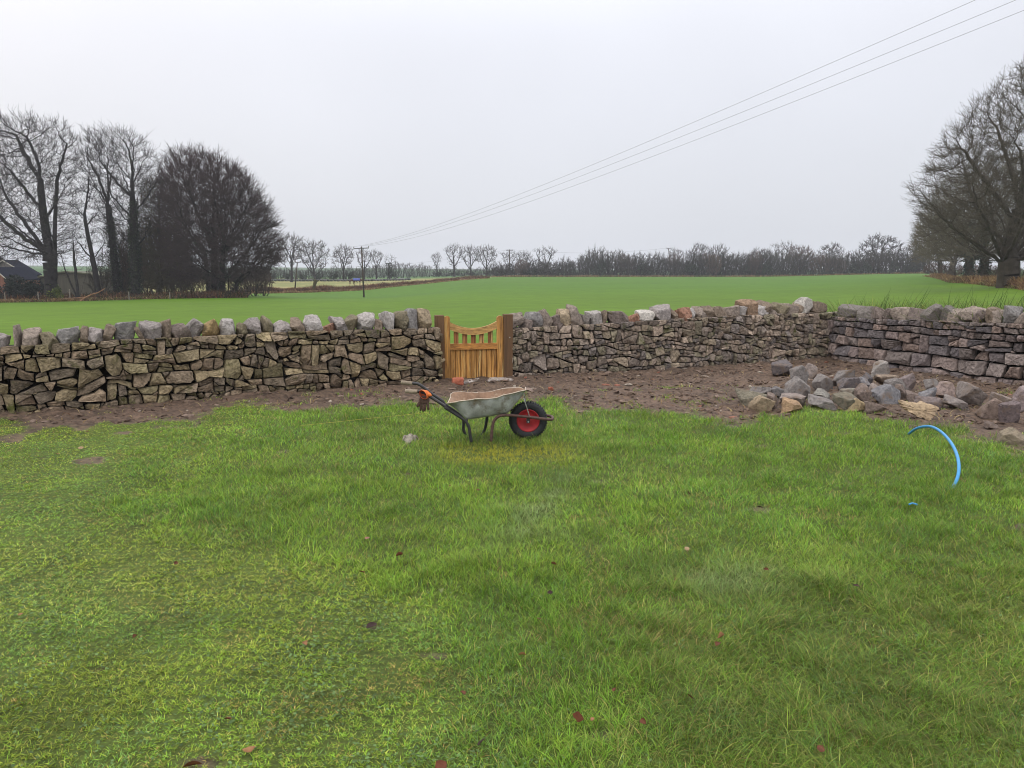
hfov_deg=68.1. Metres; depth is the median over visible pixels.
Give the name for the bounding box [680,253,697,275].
hedge shrub
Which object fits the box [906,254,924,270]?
hedge shrub
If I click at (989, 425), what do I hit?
loose stone
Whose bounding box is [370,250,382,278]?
bare tree
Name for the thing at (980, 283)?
dead grass
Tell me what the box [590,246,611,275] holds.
hedge shrub
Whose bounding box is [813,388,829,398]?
loose stone
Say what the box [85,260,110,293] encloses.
understorey shrub
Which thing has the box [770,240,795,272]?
bare tree
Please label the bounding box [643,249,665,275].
hedge shrub
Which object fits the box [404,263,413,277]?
copse tree
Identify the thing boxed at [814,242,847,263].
bare tree
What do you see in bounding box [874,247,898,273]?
hedge shrub
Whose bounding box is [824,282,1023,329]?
rough grass
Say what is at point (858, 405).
loose stone
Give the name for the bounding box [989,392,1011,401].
loose stone
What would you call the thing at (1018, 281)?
bracken
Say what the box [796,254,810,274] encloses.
hedge shrub
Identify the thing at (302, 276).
hedge shrub
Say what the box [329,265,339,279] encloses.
hedge shrub
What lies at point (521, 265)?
hedge shrub
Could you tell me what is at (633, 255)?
hedge shrub
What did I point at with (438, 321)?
gate post
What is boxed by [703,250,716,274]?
hedge shrub
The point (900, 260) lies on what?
hedge shrub
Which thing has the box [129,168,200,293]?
bare tree
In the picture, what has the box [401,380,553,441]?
wheelbarrow
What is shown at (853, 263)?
hedge shrub
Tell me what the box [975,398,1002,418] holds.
loose stone
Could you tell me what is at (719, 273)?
hedge shrub
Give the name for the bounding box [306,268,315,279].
hedge shrub
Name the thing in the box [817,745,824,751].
fallen leaf
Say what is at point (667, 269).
hedge shrub
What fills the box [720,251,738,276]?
hedge shrub
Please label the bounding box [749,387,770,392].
loose stone
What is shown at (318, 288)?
dead bracken
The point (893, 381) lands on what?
loose stone
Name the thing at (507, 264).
hedge shrub
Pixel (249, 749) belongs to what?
fallen leaf
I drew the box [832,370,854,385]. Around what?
loose stone
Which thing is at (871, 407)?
loose stone
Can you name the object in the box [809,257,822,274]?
hedge shrub
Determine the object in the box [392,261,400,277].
copse tree
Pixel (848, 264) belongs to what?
hedge shrub
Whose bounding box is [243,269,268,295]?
understorey shrub
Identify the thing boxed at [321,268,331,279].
hedge shrub
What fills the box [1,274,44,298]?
evergreen bush
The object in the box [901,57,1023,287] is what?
oak tree
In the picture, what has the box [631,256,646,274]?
hedge shrub
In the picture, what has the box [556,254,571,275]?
hedge shrub
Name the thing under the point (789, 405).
loose stone
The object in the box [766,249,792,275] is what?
hedge shrub
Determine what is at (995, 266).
understorey shrub
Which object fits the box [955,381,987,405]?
loose stone
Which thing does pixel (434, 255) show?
bare tree
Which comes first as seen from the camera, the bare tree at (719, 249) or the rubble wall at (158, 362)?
the rubble wall at (158, 362)
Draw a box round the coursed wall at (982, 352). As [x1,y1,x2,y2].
[825,303,1023,384]
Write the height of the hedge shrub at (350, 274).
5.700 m
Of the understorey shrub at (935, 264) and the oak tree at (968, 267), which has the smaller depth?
the oak tree at (968, 267)
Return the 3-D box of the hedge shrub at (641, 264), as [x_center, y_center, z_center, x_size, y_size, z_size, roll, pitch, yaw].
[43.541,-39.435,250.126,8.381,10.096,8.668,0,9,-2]
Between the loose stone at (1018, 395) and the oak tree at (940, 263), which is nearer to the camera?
the loose stone at (1018, 395)
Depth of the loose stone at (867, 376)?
11.43 m
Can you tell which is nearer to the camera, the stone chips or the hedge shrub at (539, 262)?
the stone chips
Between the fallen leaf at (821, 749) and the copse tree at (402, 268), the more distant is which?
the copse tree at (402, 268)
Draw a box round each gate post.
[434,315,444,378]
[502,314,512,376]
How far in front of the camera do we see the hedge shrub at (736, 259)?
249.58 m
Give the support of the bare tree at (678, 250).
on the rough pasture
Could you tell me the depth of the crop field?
59.47 m
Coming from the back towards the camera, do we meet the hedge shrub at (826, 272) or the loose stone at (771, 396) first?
the hedge shrub at (826, 272)
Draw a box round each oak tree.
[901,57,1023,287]
[902,216,977,274]
[903,221,958,273]
[909,187,1002,275]
[910,148,1023,276]
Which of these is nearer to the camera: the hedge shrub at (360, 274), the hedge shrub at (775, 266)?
the hedge shrub at (360, 274)
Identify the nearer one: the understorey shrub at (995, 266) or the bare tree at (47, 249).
the bare tree at (47, 249)
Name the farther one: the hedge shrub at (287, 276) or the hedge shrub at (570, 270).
the hedge shrub at (570, 270)
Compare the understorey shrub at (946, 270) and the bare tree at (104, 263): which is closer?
the bare tree at (104, 263)
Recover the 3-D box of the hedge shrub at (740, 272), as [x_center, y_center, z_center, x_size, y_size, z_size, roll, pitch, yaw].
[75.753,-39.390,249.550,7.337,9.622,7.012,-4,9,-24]
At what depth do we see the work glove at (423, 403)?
7.64 m
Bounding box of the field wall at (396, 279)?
[231,278,410,280]
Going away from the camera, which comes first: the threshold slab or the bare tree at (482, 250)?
the threshold slab
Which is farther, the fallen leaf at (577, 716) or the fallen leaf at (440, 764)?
the fallen leaf at (577, 716)
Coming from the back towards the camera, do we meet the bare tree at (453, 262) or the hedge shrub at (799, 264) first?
the bare tree at (453, 262)
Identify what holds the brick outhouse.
on the rough pasture
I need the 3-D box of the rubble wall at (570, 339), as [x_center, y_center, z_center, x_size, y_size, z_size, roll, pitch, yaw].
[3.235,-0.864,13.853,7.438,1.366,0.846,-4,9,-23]
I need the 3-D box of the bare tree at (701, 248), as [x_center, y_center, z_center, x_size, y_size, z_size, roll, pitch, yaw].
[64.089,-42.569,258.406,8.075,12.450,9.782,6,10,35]
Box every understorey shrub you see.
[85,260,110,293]
[105,251,126,289]
[117,228,140,288]
[140,214,168,292]
[181,262,204,291]
[227,271,254,293]
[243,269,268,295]
[255,269,275,295]
[923,262,947,273]
[939,263,961,275]
[958,263,978,274]
[974,265,996,275]
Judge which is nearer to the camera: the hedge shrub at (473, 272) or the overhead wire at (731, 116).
the overhead wire at (731, 116)
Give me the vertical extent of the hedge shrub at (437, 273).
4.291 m
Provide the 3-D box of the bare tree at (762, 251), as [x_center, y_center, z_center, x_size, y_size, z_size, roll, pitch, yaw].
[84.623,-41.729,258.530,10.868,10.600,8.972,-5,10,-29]
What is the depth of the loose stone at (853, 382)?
11.09 m
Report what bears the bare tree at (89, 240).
on the rough pasture
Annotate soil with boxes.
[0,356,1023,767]
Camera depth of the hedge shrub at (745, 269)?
249.11 m
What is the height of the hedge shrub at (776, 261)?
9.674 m
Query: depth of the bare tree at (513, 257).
258.39 m
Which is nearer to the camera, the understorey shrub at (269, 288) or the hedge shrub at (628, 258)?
the understorey shrub at (269, 288)
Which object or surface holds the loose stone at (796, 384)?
on the soil
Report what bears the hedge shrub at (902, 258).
on the rough pasture
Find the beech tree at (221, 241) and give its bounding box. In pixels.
[145,139,293,291]
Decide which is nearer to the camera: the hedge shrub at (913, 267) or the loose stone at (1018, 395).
the loose stone at (1018, 395)
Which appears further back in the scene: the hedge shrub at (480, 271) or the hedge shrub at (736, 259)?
the hedge shrub at (480, 271)
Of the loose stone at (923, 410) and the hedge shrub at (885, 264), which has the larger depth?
the hedge shrub at (885, 264)
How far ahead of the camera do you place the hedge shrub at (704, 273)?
247.84 m
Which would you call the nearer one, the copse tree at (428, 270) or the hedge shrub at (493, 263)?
the hedge shrub at (493, 263)
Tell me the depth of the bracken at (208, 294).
87.67 m
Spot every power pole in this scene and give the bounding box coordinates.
[295,261,300,287]
[353,246,368,296]
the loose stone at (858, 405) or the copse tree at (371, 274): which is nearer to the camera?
the loose stone at (858, 405)
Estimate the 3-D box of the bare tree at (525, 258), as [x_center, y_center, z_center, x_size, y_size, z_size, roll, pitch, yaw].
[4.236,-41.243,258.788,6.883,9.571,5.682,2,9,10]
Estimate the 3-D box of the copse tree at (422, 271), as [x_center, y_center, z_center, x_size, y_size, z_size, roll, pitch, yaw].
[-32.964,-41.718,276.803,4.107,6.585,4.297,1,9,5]
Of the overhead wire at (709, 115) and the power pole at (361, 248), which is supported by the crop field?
the power pole at (361, 248)
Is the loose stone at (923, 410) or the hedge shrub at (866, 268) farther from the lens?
the hedge shrub at (866, 268)
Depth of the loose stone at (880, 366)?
12.47 m
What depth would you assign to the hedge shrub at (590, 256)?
247.12 m
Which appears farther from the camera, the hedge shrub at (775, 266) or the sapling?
the hedge shrub at (775, 266)
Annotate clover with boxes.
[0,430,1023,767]
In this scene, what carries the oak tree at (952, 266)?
on the rough pasture
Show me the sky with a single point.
(364, 122)
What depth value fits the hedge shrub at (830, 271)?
246.81 m
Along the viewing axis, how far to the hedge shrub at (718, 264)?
245.43 m
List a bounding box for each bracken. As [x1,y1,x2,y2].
[0,289,248,299]
[245,275,490,291]
[928,272,1023,288]
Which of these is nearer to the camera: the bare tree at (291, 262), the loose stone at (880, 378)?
the loose stone at (880, 378)
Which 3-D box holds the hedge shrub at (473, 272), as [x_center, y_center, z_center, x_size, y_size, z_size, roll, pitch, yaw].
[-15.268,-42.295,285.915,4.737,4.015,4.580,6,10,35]
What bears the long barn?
on the rough pasture
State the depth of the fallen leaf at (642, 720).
2.88 m
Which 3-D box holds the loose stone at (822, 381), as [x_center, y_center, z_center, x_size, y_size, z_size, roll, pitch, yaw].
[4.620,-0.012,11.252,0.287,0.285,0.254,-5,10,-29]
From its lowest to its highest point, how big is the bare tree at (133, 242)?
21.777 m
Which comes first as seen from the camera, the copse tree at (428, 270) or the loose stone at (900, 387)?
the loose stone at (900, 387)
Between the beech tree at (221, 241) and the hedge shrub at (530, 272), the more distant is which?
the hedge shrub at (530, 272)
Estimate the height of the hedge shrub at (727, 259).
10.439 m
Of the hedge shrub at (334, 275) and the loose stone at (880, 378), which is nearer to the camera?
the loose stone at (880, 378)
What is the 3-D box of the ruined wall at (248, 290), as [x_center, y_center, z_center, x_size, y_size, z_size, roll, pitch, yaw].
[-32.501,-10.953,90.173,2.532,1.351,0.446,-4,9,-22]
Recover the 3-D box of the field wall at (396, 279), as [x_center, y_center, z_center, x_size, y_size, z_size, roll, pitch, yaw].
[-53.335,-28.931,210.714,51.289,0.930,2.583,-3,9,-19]
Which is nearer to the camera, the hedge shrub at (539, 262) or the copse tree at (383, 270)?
the hedge shrub at (539, 262)
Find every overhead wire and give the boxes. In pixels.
[354,0,974,246]
[365,0,1014,245]
[371,10,1023,245]
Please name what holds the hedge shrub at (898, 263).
on the rough pasture
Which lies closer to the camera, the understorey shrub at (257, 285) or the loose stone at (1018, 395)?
the loose stone at (1018, 395)
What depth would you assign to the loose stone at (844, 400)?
9.63 m
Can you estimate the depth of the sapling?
84.97 m
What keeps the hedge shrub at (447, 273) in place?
on the rough pasture
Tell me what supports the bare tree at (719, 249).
on the rough pasture
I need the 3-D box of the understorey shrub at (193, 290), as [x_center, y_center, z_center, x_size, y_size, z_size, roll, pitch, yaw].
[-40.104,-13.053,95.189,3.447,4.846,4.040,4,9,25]
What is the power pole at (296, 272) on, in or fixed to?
on the crop field
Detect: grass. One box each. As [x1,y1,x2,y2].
[0,295,247,302]
[248,277,487,293]
[491,271,924,276]
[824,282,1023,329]
[924,275,1023,290]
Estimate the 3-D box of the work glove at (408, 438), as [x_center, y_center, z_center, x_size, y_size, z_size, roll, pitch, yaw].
[-1.037,0.562,7.726,0.158,0.103,0.124,-8,11,-41]
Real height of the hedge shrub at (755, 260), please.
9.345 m
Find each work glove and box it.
[402,434,418,444]
[416,390,431,411]
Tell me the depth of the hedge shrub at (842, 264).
246.41 m
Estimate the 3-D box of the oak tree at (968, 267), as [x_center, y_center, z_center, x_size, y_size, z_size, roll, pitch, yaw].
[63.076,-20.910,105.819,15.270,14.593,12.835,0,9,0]
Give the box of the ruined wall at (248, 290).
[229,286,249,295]
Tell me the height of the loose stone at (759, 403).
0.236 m
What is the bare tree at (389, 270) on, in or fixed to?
on the rough pasture
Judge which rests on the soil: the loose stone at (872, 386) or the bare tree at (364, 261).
the loose stone at (872, 386)
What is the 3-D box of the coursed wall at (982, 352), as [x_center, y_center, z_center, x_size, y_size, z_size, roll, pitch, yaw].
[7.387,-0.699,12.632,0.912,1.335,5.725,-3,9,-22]
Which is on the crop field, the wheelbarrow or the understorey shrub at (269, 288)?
the understorey shrub at (269, 288)
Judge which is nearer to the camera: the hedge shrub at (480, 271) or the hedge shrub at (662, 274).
the hedge shrub at (662, 274)
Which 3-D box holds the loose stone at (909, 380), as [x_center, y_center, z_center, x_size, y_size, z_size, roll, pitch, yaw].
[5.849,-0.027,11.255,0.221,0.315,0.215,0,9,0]
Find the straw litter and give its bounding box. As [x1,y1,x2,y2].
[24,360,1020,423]
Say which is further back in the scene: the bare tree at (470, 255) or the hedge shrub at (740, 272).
the bare tree at (470, 255)
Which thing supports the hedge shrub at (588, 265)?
on the rough pasture
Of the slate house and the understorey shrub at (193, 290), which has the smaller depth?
the understorey shrub at (193, 290)
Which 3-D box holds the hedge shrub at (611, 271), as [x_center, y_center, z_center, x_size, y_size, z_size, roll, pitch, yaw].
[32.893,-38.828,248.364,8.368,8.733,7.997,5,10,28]
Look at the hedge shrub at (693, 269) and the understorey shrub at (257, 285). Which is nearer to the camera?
the understorey shrub at (257, 285)
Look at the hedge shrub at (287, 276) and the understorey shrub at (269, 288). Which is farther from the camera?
the hedge shrub at (287, 276)
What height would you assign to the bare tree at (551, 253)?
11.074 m
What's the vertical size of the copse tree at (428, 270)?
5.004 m
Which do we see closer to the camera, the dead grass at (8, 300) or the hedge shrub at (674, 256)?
the dead grass at (8, 300)
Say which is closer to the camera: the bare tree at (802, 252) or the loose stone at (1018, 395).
the loose stone at (1018, 395)
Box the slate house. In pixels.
[0,260,41,275]
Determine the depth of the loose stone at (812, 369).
12.34 m
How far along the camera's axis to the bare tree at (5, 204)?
91.65 m
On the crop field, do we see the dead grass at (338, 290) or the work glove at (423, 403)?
the dead grass at (338, 290)
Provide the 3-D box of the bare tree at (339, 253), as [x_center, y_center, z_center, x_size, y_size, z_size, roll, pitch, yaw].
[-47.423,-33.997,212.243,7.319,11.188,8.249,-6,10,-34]
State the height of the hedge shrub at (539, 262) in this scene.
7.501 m
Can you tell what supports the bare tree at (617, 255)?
on the rough pasture
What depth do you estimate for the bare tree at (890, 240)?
256.75 m
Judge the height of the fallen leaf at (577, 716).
0.039 m
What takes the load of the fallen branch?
on the crop field
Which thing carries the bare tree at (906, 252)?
on the rough pasture
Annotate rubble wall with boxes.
[0,308,442,413]
[510,297,836,376]
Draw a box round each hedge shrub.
[270,269,277,278]
[274,267,285,278]
[282,268,293,279]
[293,267,300,278]
[298,270,307,278]
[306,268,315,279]
[315,268,322,279]
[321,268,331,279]
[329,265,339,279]
[335,266,347,278]
[345,265,353,279]
[353,267,361,278]
[431,267,440,276]
[440,267,451,276]
[448,268,459,275]
[457,269,468,275]
[467,268,477,275]
[473,266,485,275]
[486,262,504,275]
[490,265,510,276]
[504,263,516,274]
[513,259,530,274]
[522,261,540,275]
[529,258,549,274]
[534,258,551,274]
[537,264,558,275]
[544,261,561,275]
[554,263,565,275]
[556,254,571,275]
[561,259,576,275]
[563,262,584,274]
[568,258,587,274]
[579,247,598,274]
[585,242,605,275]
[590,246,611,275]
[604,254,623,274]
[605,249,631,274]
[614,253,634,275]
[619,255,637,275]
[626,250,644,274]
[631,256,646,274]
[633,252,654,275]
[639,263,656,275]
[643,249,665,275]
[652,252,667,276]
[655,254,674,276]
[666,252,681,273]
[667,255,684,275]
[673,259,686,275]
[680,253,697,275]
[681,251,704,275]
[689,253,712,275]
[697,253,712,275]
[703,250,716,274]
[705,253,722,276]
[709,250,728,275]
[715,251,733,275]
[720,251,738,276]
[725,253,740,274]
[726,252,747,275]
[735,252,751,274]
[738,252,755,275]
[747,250,764,274]
[756,250,772,275]
[761,247,780,274]
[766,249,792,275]
[769,254,783,273]
[776,259,794,274]
[781,252,800,274]
[790,252,805,274]
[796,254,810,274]
[799,256,814,274]
[809,253,832,274]
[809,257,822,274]
[819,254,833,273]
[822,253,838,273]
[829,259,846,273]
[833,253,852,274]
[841,250,864,272]
[841,255,854,273]
[848,253,866,272]
[854,254,877,273]
[862,244,890,272]
[865,251,879,273]
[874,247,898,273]
[875,251,890,272]
[879,245,904,272]
[891,252,909,272]
[895,255,919,273]
[901,254,920,272]
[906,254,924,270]
[922,259,933,273]
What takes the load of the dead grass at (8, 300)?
on the rough pasture
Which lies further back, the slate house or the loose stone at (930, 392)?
the slate house
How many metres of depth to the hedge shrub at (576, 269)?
249.09 m
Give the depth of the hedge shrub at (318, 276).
221.20 m
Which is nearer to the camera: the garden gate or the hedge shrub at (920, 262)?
the garden gate
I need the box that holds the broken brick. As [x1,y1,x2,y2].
[452,377,463,384]
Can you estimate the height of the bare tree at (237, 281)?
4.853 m
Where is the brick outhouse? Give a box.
[0,267,40,294]
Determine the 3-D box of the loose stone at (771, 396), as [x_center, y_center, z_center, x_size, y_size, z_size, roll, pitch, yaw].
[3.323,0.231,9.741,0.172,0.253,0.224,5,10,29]
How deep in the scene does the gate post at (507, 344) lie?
12.21 m
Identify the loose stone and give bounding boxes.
[735,388,766,405]
[748,395,775,411]
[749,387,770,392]
[766,392,778,408]
[771,359,792,375]
[771,386,783,397]
[780,393,805,405]
[781,397,802,412]
[784,376,810,397]
[789,365,808,383]
[805,363,817,378]
[808,394,836,410]
[812,373,832,390]
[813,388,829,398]
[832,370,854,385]
[832,392,857,409]
[836,377,860,389]
[837,398,864,411]
[838,388,854,394]
[854,383,871,401]
[859,377,869,386]
[862,372,872,383]
[864,401,886,413]
[869,383,877,397]
[871,360,889,376]
[871,384,900,403]
[873,374,898,384]
[883,377,908,389]
[894,384,905,398]
[898,400,938,420]
[899,373,915,390]
[905,390,918,401]
[914,396,943,408]
[918,387,936,396]
[923,379,937,389]
[935,381,954,397]
[942,394,968,409]
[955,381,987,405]
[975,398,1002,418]
[983,421,998,428]
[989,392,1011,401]
[996,427,1023,446]
[998,400,1020,422]
[1011,385,1023,411]
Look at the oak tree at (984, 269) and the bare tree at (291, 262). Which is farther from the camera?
the bare tree at (291, 262)
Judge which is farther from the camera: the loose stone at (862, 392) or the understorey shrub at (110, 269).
the understorey shrub at (110, 269)
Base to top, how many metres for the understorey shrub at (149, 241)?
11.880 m
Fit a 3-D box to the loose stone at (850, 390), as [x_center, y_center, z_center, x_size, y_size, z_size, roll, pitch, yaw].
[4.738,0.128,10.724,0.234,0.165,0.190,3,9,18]
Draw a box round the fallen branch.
[65,288,104,300]
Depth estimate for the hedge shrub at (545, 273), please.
245.96 m
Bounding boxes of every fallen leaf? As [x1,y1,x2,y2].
[183,761,201,766]
[242,746,254,751]
[366,622,376,627]
[435,760,446,767]
[573,711,583,721]
[640,718,645,723]
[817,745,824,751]
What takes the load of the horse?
on the rough pasture
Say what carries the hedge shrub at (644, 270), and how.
on the rough pasture
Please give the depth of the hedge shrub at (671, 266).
248.34 m
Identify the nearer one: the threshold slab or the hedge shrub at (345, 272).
the threshold slab
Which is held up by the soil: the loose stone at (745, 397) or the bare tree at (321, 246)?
the loose stone at (745, 397)
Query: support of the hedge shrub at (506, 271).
on the rough pasture
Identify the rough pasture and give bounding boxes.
[27,265,1023,300]
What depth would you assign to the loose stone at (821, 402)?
9.68 m
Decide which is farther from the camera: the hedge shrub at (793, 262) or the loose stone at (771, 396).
the hedge shrub at (793, 262)
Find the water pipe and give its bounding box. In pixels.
[907,425,960,487]
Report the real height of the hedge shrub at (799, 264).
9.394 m
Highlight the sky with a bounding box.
[0,0,1023,269]
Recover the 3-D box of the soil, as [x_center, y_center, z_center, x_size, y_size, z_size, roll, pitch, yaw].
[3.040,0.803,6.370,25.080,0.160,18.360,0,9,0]
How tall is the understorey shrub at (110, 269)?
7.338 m
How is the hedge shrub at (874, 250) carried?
on the rough pasture
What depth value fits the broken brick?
11.66 m
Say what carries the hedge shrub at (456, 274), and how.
on the rough pasture
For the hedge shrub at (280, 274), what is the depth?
216.01 m
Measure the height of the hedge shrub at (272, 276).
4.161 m
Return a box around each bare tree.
[0,105,91,298]
[0,145,22,246]
[63,146,117,298]
[67,122,134,294]
[76,120,166,295]
[92,225,150,291]
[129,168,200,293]
[235,257,260,292]
[275,233,306,281]
[296,240,329,279]
[329,244,354,279]
[355,247,371,278]
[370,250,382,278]
[384,253,397,278]
[431,252,441,271]
[443,244,463,276]
[459,244,479,275]
[474,244,498,275]
[501,251,516,268]
[515,249,533,265]
[536,245,557,264]
[610,249,625,273]
[666,249,683,275]
[687,243,710,272]
[710,244,729,274]
[746,247,772,275]
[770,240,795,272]
[783,244,816,274]
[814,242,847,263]
[859,232,904,270]
[900,244,921,272]
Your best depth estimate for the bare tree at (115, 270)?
90.00 m
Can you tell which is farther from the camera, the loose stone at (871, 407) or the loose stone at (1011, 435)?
the loose stone at (871, 407)
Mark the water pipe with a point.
(948, 439)
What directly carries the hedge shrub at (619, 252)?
on the rough pasture
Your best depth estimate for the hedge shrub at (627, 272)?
247.25 m
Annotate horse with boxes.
[353,278,361,283]
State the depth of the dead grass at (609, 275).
244.43 m
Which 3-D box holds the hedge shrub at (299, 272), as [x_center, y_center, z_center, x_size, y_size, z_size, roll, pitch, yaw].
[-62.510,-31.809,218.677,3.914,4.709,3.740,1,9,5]
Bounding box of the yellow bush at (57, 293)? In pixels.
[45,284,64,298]
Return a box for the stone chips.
[8,359,1023,424]
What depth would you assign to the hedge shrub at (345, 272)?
224.26 m
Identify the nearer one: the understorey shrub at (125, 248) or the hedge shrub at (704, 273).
the understorey shrub at (125, 248)
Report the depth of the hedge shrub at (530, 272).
246.23 m
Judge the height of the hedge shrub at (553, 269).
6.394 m
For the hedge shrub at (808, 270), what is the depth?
249.23 m
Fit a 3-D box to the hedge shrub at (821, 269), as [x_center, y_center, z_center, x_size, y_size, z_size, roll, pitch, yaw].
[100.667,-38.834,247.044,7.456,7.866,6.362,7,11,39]
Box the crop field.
[0,274,1023,344]
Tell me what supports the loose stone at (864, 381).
on the soil
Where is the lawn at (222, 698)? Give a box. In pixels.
[0,398,1023,767]
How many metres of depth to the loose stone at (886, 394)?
10.12 m
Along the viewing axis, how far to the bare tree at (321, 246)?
202.12 m
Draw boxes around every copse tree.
[366,267,374,277]
[378,263,386,277]
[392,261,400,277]
[398,263,406,277]
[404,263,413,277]
[417,263,426,276]
[425,265,431,276]
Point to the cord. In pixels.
(366, 418)
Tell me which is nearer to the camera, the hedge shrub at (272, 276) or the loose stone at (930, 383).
the loose stone at (930, 383)
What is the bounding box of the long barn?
[37,271,112,294]
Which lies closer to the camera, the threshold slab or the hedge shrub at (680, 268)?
the threshold slab
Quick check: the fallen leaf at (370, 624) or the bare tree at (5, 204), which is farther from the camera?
the bare tree at (5, 204)
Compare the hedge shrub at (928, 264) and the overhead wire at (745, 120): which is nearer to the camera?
the overhead wire at (745, 120)
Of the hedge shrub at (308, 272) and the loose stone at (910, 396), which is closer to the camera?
the loose stone at (910, 396)
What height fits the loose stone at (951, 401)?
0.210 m
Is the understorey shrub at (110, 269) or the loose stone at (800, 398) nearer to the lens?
the loose stone at (800, 398)
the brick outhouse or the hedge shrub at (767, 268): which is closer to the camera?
the brick outhouse
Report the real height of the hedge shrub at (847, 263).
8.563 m
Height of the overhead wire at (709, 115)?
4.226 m
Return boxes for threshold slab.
[464,377,512,383]
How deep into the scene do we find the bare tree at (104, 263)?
94.60 m
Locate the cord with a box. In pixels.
[301,412,428,425]
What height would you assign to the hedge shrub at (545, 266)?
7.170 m
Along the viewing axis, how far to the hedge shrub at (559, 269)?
246.31 m
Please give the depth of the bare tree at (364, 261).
217.27 m
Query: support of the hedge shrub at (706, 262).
on the rough pasture
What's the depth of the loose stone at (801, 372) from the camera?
11.76 m
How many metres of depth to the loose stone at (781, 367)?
12.72 m
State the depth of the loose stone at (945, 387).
10.50 m
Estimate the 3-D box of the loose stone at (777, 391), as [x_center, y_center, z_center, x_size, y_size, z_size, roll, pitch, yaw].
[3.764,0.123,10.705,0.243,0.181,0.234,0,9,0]
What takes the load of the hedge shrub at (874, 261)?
on the rough pasture
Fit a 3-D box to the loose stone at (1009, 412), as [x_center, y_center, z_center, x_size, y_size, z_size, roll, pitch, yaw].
[5.832,0.339,8.895,0.225,0.291,0.224,5,10,32]
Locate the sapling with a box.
[53,225,92,296]
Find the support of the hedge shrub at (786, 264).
on the rough pasture
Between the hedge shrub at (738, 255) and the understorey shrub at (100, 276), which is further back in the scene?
the hedge shrub at (738, 255)
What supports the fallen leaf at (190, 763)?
on the lawn at (222, 698)
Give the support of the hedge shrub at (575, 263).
on the rough pasture
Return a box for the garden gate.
[444,316,503,378]
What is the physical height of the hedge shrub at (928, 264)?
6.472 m
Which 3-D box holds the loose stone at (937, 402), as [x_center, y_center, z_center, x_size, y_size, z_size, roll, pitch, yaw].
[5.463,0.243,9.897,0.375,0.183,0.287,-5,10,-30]
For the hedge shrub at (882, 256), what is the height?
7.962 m

